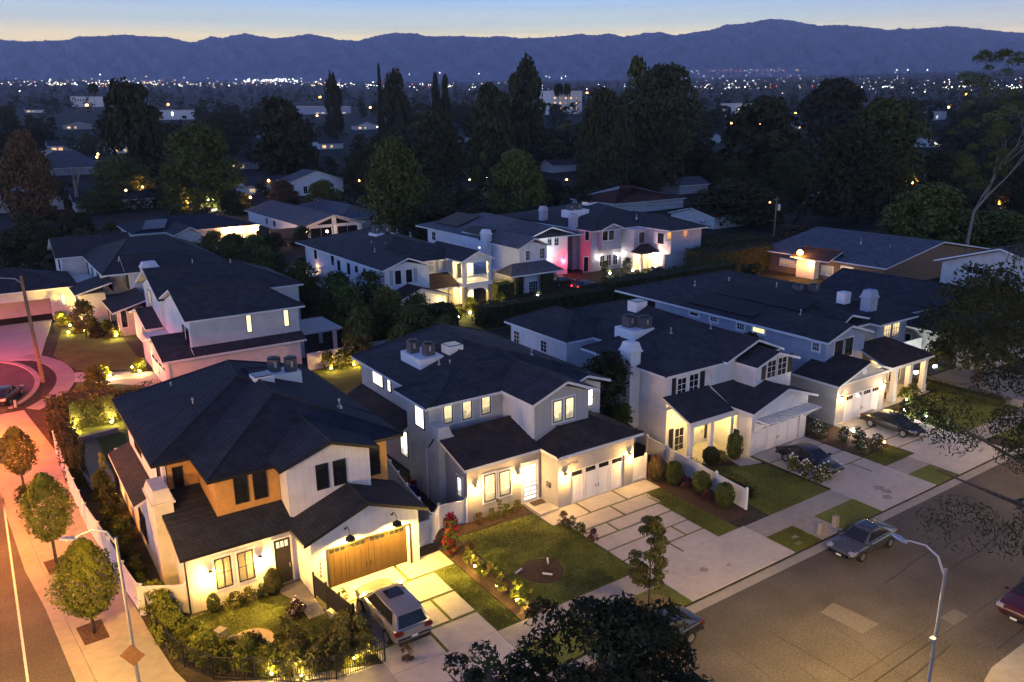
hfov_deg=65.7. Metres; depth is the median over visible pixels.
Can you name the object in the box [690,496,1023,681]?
seal line
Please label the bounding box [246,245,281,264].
leafy tree
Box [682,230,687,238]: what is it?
window
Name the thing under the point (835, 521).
waste bin
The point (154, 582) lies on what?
shrub
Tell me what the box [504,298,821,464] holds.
shuttered house
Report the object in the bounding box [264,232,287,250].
leafy tree
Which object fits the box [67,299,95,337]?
leafy tree
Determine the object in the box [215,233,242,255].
leafy tree
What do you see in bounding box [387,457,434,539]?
white fence
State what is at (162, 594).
shrub
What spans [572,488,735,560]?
driveway joint grass
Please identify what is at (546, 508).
entrance landing
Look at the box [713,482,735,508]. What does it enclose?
clipped bush
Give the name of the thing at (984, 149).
leafy tree
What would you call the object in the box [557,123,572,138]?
leafy tree
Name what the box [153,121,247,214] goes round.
leafy tree
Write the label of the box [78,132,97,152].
leafy tree
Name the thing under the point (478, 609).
lawn
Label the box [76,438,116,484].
patio
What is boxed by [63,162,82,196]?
bare tree
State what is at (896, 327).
window
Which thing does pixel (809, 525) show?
utility pad
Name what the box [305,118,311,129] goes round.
conifer tree
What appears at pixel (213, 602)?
shrub
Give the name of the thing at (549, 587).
lawn
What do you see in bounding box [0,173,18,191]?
leafy tree
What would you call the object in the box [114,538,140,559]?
shrub
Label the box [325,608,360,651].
garden path
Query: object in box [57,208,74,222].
leafy tree
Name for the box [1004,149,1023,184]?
leafy tree
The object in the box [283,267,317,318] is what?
leafy tree
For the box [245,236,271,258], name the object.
leafy tree
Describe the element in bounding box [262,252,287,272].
leafy tree
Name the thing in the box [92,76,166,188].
leafy tree
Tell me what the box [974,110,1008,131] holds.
leafy tree
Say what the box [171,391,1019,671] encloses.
grass
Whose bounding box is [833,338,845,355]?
window
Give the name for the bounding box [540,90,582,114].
apartment block
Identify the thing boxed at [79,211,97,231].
leafy tree
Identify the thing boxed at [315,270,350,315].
leafy tree
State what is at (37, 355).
utility pole
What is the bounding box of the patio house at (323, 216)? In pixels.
[244,199,382,237]
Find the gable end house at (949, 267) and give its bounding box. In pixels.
[933,243,1023,289]
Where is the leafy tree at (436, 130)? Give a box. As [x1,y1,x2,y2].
[403,107,471,189]
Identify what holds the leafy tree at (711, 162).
on the ground at (70, 113)
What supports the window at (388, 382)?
in the modern house at (482, 420)
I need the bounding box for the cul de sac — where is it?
[0,363,34,413]
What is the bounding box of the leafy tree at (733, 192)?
[684,177,797,226]
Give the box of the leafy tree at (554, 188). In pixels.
[535,178,566,203]
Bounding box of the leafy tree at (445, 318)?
[429,313,455,326]
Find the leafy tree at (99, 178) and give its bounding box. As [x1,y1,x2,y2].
[91,154,143,189]
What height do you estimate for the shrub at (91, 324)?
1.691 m
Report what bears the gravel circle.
on the garden ground at (93, 507)
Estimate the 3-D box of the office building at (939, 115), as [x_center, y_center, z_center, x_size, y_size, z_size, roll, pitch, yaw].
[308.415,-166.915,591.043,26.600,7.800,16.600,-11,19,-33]
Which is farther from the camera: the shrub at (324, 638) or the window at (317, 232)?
the window at (317, 232)
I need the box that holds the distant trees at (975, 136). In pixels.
[0,67,1023,173]
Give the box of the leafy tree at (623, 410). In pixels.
[609,400,637,448]
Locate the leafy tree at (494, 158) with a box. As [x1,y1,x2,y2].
[474,145,533,192]
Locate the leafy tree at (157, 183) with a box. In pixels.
[134,173,161,189]
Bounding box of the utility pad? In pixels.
[793,516,842,539]
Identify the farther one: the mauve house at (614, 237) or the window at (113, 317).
the mauve house at (614, 237)
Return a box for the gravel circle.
[237,628,273,644]
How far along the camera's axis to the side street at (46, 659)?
40.68 m
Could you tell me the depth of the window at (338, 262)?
114.71 m
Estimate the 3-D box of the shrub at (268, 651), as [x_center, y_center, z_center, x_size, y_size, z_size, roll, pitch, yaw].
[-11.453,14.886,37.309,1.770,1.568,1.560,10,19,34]
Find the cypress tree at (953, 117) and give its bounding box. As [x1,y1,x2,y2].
[949,110,957,124]
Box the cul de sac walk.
[21,354,74,409]
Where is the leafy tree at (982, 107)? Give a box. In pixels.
[963,102,999,125]
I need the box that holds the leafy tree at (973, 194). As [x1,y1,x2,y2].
[952,187,1002,210]
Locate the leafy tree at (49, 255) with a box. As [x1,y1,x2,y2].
[39,253,88,269]
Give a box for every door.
[151,352,167,380]
[271,534,294,582]
[329,526,406,587]
[459,287,461,303]
[521,458,538,503]
[555,261,561,273]
[571,455,622,503]
[647,255,662,267]
[756,413,798,452]
[843,385,879,421]
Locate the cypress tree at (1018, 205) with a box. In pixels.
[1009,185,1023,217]
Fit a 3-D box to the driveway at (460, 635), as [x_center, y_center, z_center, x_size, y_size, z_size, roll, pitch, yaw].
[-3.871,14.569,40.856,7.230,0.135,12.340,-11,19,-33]
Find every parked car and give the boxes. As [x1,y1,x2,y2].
[0,385,23,404]
[353,576,432,646]
[553,275,575,286]
[571,279,597,288]
[634,604,704,661]
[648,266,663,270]
[775,441,844,473]
[827,518,899,562]
[860,409,925,437]
[996,576,1023,622]
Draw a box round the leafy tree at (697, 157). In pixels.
[674,139,709,176]
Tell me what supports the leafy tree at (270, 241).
on the ground at (70, 113)
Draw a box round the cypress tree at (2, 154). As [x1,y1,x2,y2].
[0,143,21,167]
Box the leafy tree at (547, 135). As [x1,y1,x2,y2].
[537,128,556,158]
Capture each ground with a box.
[0,69,1023,665]
[1,277,1023,681]
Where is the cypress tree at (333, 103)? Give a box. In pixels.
[324,70,343,138]
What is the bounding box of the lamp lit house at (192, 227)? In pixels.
[116,213,259,243]
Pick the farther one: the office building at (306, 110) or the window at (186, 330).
the office building at (306, 110)
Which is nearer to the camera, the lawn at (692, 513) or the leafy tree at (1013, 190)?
the lawn at (692, 513)
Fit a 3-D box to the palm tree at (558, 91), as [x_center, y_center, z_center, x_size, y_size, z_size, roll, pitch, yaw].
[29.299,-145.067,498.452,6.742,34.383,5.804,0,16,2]
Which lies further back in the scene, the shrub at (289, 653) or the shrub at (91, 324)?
the shrub at (91, 324)
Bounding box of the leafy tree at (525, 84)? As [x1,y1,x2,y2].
[504,51,546,159]
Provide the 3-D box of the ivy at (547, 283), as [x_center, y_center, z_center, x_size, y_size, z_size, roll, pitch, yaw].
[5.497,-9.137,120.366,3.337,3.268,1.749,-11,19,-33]
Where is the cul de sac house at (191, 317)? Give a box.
[128,259,306,380]
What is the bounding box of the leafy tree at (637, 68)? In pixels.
[619,54,653,131]
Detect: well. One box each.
[43,556,64,573]
[76,619,109,644]
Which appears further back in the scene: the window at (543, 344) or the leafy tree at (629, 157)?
the leafy tree at (629, 157)
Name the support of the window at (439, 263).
in the balcony house at (435, 272)
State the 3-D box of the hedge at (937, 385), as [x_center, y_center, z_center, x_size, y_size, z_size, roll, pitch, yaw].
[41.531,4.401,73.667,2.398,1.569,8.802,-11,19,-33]
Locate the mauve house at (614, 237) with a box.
[501,201,707,272]
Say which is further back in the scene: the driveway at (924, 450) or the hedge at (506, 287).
the hedge at (506, 287)
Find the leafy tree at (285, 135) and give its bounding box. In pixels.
[245,94,321,174]
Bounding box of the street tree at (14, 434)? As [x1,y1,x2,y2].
[0,425,39,488]
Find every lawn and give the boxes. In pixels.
[54,329,146,369]
[66,364,361,477]
[73,382,146,390]
[172,593,372,672]
[435,565,519,630]
[458,314,510,330]
[459,514,629,609]
[645,488,737,535]
[708,464,828,514]
[863,446,912,465]
[908,391,1020,432]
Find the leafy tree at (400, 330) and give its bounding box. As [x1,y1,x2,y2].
[384,322,414,341]
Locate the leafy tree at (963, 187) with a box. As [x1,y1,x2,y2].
[952,185,975,206]
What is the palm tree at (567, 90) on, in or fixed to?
on the ground at (70, 113)
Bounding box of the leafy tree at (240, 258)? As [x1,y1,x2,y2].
[233,256,248,262]
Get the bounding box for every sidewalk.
[0,410,185,681]
[227,664,397,681]
[497,574,658,648]
[745,490,851,537]
[887,456,929,473]
[965,408,1023,438]
[984,643,1023,681]
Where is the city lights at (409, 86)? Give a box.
[1,69,1019,89]
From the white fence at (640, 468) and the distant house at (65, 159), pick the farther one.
the distant house at (65, 159)
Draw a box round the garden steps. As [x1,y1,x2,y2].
[303,601,324,618]
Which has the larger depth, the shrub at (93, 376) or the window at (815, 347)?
the shrub at (93, 376)
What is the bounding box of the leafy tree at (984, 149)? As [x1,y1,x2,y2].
[977,136,1001,163]
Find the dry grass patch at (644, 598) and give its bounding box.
[630,594,668,610]
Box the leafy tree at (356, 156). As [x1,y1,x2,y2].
[342,151,369,182]
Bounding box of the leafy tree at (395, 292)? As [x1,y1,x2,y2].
[369,284,402,325]
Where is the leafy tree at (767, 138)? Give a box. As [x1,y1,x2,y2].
[712,95,816,182]
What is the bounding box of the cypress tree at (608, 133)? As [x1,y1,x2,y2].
[571,82,634,192]
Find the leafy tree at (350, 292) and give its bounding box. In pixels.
[328,283,372,341]
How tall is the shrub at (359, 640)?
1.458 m
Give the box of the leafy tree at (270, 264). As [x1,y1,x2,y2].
[260,260,282,273]
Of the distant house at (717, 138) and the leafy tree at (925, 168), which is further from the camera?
the distant house at (717, 138)
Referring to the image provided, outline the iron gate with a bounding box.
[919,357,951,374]
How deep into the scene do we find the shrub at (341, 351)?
83.27 m
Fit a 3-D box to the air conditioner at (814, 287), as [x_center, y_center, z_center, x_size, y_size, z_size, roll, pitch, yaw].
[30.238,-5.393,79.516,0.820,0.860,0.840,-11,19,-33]
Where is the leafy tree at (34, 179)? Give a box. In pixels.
[0,128,61,225]
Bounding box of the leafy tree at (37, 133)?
[30,128,49,147]
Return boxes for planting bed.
[443,545,544,620]
[450,506,528,535]
[517,559,562,582]
[643,476,751,522]
[805,426,889,456]
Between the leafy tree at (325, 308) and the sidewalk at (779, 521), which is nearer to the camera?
the sidewalk at (779, 521)
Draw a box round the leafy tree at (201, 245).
[191,241,213,252]
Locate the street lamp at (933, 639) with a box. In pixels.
[892,533,946,681]
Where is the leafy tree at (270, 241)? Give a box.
[260,233,280,253]
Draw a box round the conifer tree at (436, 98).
[431,72,441,113]
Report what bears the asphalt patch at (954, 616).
on the front street at (901, 609)
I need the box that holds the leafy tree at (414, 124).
[407,121,420,135]
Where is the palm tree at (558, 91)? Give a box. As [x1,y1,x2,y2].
[553,82,563,131]
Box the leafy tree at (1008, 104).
[995,103,1017,110]
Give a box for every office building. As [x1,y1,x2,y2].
[70,96,103,106]
[159,110,193,119]
[296,106,350,114]
[721,103,751,116]
[923,111,946,120]
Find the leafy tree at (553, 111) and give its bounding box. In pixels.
[549,103,564,120]
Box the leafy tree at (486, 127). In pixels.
[462,81,513,180]
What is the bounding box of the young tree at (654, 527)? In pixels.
[626,515,669,603]
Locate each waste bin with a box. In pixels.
[817,521,824,534]
[831,515,839,527]
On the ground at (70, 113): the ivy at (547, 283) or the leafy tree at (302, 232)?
the leafy tree at (302, 232)
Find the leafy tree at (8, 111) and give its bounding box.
[0,106,21,123]
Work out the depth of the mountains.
8328.71 m
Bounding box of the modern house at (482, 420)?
[346,323,643,521]
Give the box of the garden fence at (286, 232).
[269,227,295,238]
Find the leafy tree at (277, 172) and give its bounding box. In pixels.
[269,147,285,174]
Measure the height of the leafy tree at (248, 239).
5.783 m
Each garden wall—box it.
[307,340,386,369]
[916,373,1023,406]
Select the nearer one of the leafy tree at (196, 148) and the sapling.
the sapling
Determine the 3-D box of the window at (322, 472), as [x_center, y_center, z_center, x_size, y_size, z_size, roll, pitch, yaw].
[-10.662,7.632,44.641,0.736,1.536,0.060,-11,19,-33]
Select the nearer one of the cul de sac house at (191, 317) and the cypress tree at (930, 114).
the cul de sac house at (191, 317)
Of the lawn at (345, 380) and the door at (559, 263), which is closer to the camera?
the lawn at (345, 380)
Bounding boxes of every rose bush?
[786,452,799,469]
[798,458,813,477]
[809,419,822,432]
[812,464,827,483]
[813,422,828,439]
[818,461,833,480]
[835,425,850,443]
[852,426,866,442]
[852,430,866,444]
[853,435,869,454]
[869,432,884,449]
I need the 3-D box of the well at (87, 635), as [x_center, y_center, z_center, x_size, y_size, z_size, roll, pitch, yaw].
[-21.342,14.886,40.398,1.198,0.144,1.956,-13,20,-37]
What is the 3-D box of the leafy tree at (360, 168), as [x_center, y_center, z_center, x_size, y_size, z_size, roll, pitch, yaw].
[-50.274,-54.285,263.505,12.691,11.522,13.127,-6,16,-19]
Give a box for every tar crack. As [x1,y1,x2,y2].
[777,636,855,681]
[837,628,903,677]
[885,545,936,582]
[904,645,950,681]
[952,534,999,569]
[996,627,1023,649]
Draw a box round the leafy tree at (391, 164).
[354,135,435,232]
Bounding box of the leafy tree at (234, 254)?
[219,241,245,259]
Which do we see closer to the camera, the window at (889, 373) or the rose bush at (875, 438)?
the rose bush at (875, 438)
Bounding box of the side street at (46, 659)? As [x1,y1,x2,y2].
[0,494,75,681]
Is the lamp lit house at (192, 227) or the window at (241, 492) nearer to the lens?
the window at (241, 492)
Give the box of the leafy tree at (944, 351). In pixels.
[914,260,1023,381]
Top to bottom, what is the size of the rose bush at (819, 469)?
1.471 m
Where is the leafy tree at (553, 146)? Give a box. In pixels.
[543,138,570,160]
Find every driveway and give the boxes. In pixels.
[0,319,51,360]
[74,372,160,385]
[332,551,537,681]
[552,479,794,601]
[752,437,935,510]
[834,408,1006,473]
[932,367,1023,401]
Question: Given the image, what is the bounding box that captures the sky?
[0,0,1023,41]
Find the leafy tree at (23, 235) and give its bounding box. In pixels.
[0,221,60,263]
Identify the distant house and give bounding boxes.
[0,186,63,212]
[24,107,45,112]
[40,148,56,155]
[45,140,104,150]
[45,150,96,175]
[62,122,94,129]
[68,190,153,212]
[110,145,127,153]
[220,157,257,169]
[236,175,286,194]
[276,169,343,195]
[311,139,343,148]
[352,122,376,129]
[457,134,469,142]
[538,159,579,172]
[570,184,686,211]
[660,176,710,194]
[668,205,773,228]
[711,134,723,142]
[789,122,807,128]
[915,136,938,146]
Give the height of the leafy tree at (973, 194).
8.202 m
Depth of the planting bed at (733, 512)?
53.41 m
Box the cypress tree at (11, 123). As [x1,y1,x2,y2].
[7,117,21,132]
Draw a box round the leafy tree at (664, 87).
[617,62,705,190]
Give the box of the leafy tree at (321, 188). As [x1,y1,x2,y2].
[304,178,341,202]
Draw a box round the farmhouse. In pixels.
[108,359,428,614]
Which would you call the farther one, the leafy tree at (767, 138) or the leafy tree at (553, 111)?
the leafy tree at (553, 111)
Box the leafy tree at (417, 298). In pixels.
[395,290,433,327]
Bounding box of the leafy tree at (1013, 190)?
[1000,178,1023,209]
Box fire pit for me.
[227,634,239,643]
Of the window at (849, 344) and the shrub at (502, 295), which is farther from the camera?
the shrub at (502, 295)
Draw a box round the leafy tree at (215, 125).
[204,121,237,155]
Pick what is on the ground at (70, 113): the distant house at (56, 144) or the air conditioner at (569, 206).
the distant house at (56, 144)
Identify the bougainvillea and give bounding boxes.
[441,511,459,556]
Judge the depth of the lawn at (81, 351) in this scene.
90.34 m
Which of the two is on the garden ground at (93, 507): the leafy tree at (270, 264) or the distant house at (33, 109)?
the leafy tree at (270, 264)
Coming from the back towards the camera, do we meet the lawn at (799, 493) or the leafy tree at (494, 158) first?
the leafy tree at (494, 158)
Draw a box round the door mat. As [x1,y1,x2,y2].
[529,499,545,505]
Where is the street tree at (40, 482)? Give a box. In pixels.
[15,472,78,566]
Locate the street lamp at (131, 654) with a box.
[59,528,144,681]
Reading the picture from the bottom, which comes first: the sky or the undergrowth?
the undergrowth
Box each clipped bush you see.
[647,454,666,481]
[664,460,683,485]
[691,470,711,495]
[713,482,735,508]
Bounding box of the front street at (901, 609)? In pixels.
[564,456,1023,681]
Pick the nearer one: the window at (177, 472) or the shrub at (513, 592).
the shrub at (513, 592)
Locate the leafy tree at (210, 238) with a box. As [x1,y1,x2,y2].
[198,229,228,255]
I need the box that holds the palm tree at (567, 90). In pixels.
[563,83,571,98]
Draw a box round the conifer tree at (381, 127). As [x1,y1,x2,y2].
[377,63,385,138]
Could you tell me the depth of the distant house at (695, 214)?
189.26 m
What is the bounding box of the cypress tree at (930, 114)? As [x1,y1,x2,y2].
[926,106,934,121]
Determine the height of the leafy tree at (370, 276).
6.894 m
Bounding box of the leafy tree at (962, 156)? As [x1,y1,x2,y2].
[954,150,984,181]
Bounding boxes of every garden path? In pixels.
[279,580,322,610]
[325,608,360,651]
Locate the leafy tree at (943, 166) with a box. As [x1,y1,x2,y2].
[921,149,971,188]
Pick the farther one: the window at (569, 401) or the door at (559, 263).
the door at (559, 263)
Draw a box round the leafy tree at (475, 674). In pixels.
[442,640,533,681]
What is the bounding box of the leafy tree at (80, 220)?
[70,211,95,232]
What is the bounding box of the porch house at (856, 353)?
[615,270,935,424]
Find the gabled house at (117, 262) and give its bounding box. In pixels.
[0,232,226,335]
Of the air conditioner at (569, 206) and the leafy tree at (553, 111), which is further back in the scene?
the leafy tree at (553, 111)
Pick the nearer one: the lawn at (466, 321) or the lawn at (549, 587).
the lawn at (549, 587)
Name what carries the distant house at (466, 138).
on the ground at (70, 113)
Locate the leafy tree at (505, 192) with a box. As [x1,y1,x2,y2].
[484,187,513,212]
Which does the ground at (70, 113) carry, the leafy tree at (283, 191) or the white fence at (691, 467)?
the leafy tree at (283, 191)
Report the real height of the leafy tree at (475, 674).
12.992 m
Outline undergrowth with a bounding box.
[0,117,1023,275]
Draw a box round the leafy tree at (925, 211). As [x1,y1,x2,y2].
[874,182,986,244]
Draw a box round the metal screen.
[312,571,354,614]
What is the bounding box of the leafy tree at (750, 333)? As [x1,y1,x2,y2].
[744,331,762,339]
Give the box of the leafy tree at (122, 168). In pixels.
[89,154,157,191]
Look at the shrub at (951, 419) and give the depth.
65.65 m
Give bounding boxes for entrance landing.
[523,497,558,516]
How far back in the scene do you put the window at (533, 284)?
119.74 m
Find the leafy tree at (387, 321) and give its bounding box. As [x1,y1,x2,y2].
[366,286,402,341]
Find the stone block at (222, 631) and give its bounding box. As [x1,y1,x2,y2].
[213,626,227,637]
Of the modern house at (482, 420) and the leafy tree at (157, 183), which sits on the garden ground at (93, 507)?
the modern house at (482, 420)
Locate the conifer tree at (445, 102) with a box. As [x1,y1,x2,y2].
[440,74,452,149]
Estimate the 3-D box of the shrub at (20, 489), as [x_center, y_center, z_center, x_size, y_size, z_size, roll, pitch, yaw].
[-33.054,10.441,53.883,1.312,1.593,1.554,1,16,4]
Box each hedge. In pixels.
[41,392,88,485]
[59,383,120,430]
[99,379,161,406]
[470,282,616,329]
[492,278,518,300]
[599,258,737,300]
[682,239,773,273]
[690,454,759,499]
[701,230,765,247]
[748,234,796,245]
[914,372,1010,407]
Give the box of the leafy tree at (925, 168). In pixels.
[898,147,933,184]
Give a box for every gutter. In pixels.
[0,444,95,681]
[540,445,1023,680]
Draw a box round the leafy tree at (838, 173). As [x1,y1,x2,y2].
[796,118,900,225]
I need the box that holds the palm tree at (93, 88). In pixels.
[87,83,98,117]
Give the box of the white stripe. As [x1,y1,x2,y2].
[2,496,28,681]
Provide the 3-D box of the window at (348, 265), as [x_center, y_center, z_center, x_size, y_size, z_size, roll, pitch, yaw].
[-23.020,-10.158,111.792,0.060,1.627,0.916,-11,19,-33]
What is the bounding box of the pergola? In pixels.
[299,316,341,357]
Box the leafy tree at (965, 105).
[955,99,976,122]
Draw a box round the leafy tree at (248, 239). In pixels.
[242,233,273,253]
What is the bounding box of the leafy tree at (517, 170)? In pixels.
[484,147,552,214]
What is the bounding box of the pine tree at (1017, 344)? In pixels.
[886,236,1023,562]
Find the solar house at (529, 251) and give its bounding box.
[415,212,583,294]
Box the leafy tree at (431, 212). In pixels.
[395,200,475,241]
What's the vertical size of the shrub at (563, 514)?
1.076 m
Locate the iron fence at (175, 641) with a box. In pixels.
[139,582,385,681]
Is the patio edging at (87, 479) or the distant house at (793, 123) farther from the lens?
the distant house at (793, 123)
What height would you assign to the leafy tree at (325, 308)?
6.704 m
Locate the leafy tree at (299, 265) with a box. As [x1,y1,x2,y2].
[289,259,320,308]
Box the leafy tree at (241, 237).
[232,233,244,247]
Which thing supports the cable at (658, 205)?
attached to the utility pole at (778, 207)
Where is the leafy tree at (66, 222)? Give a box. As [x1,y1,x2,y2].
[57,218,77,235]
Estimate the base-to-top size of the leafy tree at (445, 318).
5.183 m
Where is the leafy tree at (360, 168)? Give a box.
[341,160,373,193]
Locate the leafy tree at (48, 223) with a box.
[37,219,52,226]
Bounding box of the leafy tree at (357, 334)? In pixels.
[341,323,373,366]
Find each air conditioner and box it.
[267,355,280,372]
[283,355,297,371]
[313,198,320,202]
[371,225,380,233]
[382,225,390,232]
[406,338,419,353]
[421,341,434,356]
[566,204,573,209]
[574,204,581,209]
[622,314,636,327]
[637,314,651,328]
[792,283,803,291]
[807,283,819,292]
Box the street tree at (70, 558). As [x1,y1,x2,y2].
[44,535,120,633]
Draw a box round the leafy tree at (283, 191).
[263,179,302,204]
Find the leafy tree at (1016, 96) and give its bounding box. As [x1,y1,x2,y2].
[1008,91,1023,99]
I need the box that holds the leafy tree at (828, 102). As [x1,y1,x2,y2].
[796,76,867,145]
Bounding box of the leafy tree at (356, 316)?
[340,305,380,343]
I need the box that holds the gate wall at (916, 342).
[904,337,936,373]
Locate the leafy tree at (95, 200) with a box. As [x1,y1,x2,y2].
[74,190,130,212]
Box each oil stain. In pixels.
[700,567,708,571]
[873,486,883,489]
[882,489,891,492]
[882,495,891,498]
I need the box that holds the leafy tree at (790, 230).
[765,224,812,239]
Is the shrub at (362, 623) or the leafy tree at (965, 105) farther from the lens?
the leafy tree at (965, 105)
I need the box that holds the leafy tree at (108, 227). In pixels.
[99,220,122,233]
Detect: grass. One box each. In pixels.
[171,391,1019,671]
[349,564,515,651]
[517,584,691,670]
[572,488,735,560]
[755,443,871,480]
[768,526,820,552]
[815,499,881,529]
[835,418,959,452]
[909,465,956,484]
[998,424,1023,441]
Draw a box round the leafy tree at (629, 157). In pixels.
[607,148,637,185]
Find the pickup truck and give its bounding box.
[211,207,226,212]
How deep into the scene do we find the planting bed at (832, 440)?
63.05 m
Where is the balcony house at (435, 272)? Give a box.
[287,227,494,321]
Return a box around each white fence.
[52,431,142,614]
[138,581,189,615]
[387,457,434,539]
[418,497,467,547]
[632,452,646,482]
[646,434,748,509]
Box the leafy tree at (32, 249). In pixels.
[21,242,47,267]
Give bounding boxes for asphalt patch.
[821,603,878,633]
[940,609,967,624]
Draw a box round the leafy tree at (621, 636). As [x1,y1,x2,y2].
[483,590,714,681]
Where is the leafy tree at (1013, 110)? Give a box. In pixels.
[998,105,1023,125]
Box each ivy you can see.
[512,277,524,295]
[537,272,557,291]
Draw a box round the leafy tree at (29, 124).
[24,117,50,131]
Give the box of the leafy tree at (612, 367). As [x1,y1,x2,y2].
[582,349,633,423]
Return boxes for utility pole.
[2,276,45,382]
[773,197,780,237]
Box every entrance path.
[540,505,586,525]
[727,453,761,465]
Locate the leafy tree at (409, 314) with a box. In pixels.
[385,300,434,337]
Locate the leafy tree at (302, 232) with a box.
[289,225,312,245]
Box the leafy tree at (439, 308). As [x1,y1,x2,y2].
[427,301,461,326]
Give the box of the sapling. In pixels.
[97,452,111,487]
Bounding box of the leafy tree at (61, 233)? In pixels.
[51,230,63,236]
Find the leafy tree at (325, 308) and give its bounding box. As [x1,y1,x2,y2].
[313,276,359,322]
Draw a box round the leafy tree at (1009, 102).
[993,98,1023,111]
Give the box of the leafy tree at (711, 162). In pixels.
[703,156,724,185]
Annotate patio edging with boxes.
[75,426,118,441]
[79,466,100,489]
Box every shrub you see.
[11,484,33,504]
[52,310,66,321]
[57,315,70,326]
[70,323,87,334]
[78,364,109,389]
[85,316,98,327]
[88,468,115,501]
[89,326,105,338]
[97,483,120,515]
[98,361,112,378]
[99,500,123,529]
[100,320,113,331]
[108,326,123,337]
[110,515,132,545]
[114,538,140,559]
[126,554,148,573]
[132,356,147,372]
[133,570,150,585]
[135,578,164,611]
[144,588,181,614]
[146,600,180,637]
[153,610,187,646]
[166,623,198,660]
[184,628,218,668]
[206,592,220,612]
[207,636,237,673]
[221,590,243,608]
[226,634,259,673]
[237,630,267,662]
[239,585,260,604]
[252,641,285,676]
[254,583,268,597]
[263,567,282,595]
[272,614,299,647]
[278,637,305,677]
[284,627,311,659]
[285,595,306,619]
[298,641,330,675]
[311,632,335,657]
[319,350,334,370]
[323,630,355,672]
[328,615,360,636]
[331,607,359,633]
[334,348,349,368]
[338,587,349,601]
[343,611,374,639]
[347,631,377,664]
[350,347,362,366]
[400,640,414,661]
[456,307,464,317]
[463,541,475,556]
[463,546,478,564]
[464,297,477,312]
[473,512,484,524]
[474,561,487,576]
[486,507,495,519]
[489,562,503,580]
[494,292,505,301]
[494,571,506,592]
[495,498,502,517]
[501,503,511,516]
[509,579,523,599]
[512,499,522,510]
[515,587,530,606]
[557,510,568,525]
[565,514,577,530]
[575,521,587,535]
[587,528,599,541]
[600,260,610,274]
[622,257,633,271]
[680,477,692,490]
[700,489,713,501]
[702,446,720,465]
[718,450,728,462]
[726,431,743,459]
[897,387,911,401]
[905,383,920,398]
[946,417,955,426]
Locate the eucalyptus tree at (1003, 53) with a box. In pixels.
[947,48,1023,256]
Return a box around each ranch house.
[767,226,990,279]
[820,267,1023,370]
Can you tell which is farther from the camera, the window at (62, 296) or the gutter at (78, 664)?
the window at (62, 296)
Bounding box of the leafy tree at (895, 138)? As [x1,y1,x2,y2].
[848,95,935,208]
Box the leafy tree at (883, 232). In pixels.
[867,230,890,234]
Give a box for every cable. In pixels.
[488,200,762,206]
[848,623,935,681]
[873,641,931,681]
[937,579,1023,637]
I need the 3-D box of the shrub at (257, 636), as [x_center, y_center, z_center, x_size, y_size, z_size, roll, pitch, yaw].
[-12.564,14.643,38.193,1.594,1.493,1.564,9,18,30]
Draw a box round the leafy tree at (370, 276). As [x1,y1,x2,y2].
[352,270,383,307]
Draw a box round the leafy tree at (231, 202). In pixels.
[217,190,252,214]
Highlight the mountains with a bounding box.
[0,19,1023,81]
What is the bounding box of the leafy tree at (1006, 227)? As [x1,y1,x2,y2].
[947,209,1023,252]
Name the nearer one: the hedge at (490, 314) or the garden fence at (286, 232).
the hedge at (490, 314)
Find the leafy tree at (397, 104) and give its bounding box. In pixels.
[380,67,410,144]
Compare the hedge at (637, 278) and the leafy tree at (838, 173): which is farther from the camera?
the leafy tree at (838, 173)
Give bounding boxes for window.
[59,292,67,306]
[110,313,117,326]
[119,309,128,328]
[125,275,129,288]
[138,507,143,534]
[141,512,148,543]
[147,289,152,307]
[156,467,160,476]
[171,465,184,488]
[185,327,189,345]
[211,552,235,592]
[233,475,249,504]
[234,546,257,584]
[245,315,252,332]
[249,188,255,193]
[252,471,268,499]
[283,310,289,326]
[303,186,307,193]
[310,227,331,237]
[315,462,329,490]
[318,218,331,224]
[332,458,346,486]
[336,218,348,223]
[337,224,357,233]
[337,260,340,270]
[347,263,349,274]
[369,448,380,475]
[372,371,383,388]
[386,379,391,392]
[394,269,401,285]
[400,431,408,458]
[405,268,412,283]
[414,405,424,430]
[432,232,435,240]
[437,261,441,270]
[441,405,454,424]
[456,263,461,278]
[456,473,463,499]
[460,401,473,421]
[479,396,491,416]
[482,470,496,504]
[497,467,511,498]
[513,330,519,343]
[524,249,530,261]
[528,280,537,292]
[539,247,544,259]
[540,339,546,352]
[551,397,563,424]
[553,238,558,246]
[564,394,575,421]
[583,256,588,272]
[584,230,589,240]
[585,386,594,407]
[599,254,604,266]
[602,231,607,241]
[606,253,611,265]
[608,229,614,240]
[612,253,617,265]
[638,231,644,243]
[657,232,664,244]
[666,231,671,241]
[673,424,685,450]
[676,374,687,393]
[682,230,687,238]
[687,371,699,390]
[689,310,699,317]
[693,425,704,444]
[704,424,706,437]
[709,315,718,323]
[735,322,745,331]
[751,326,766,335]
[765,357,776,379]
[776,353,788,377]
[779,257,795,267]
[811,341,820,352]
[820,265,833,275]
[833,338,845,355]
[840,265,853,268]
[842,335,854,355]
[882,325,892,337]
[887,369,900,382]
[890,322,900,337]
[904,332,912,340]
[965,265,990,275]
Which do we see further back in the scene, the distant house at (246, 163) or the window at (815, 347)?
the distant house at (246, 163)
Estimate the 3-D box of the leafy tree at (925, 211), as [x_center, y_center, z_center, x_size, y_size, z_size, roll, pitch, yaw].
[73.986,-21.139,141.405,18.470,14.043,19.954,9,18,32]

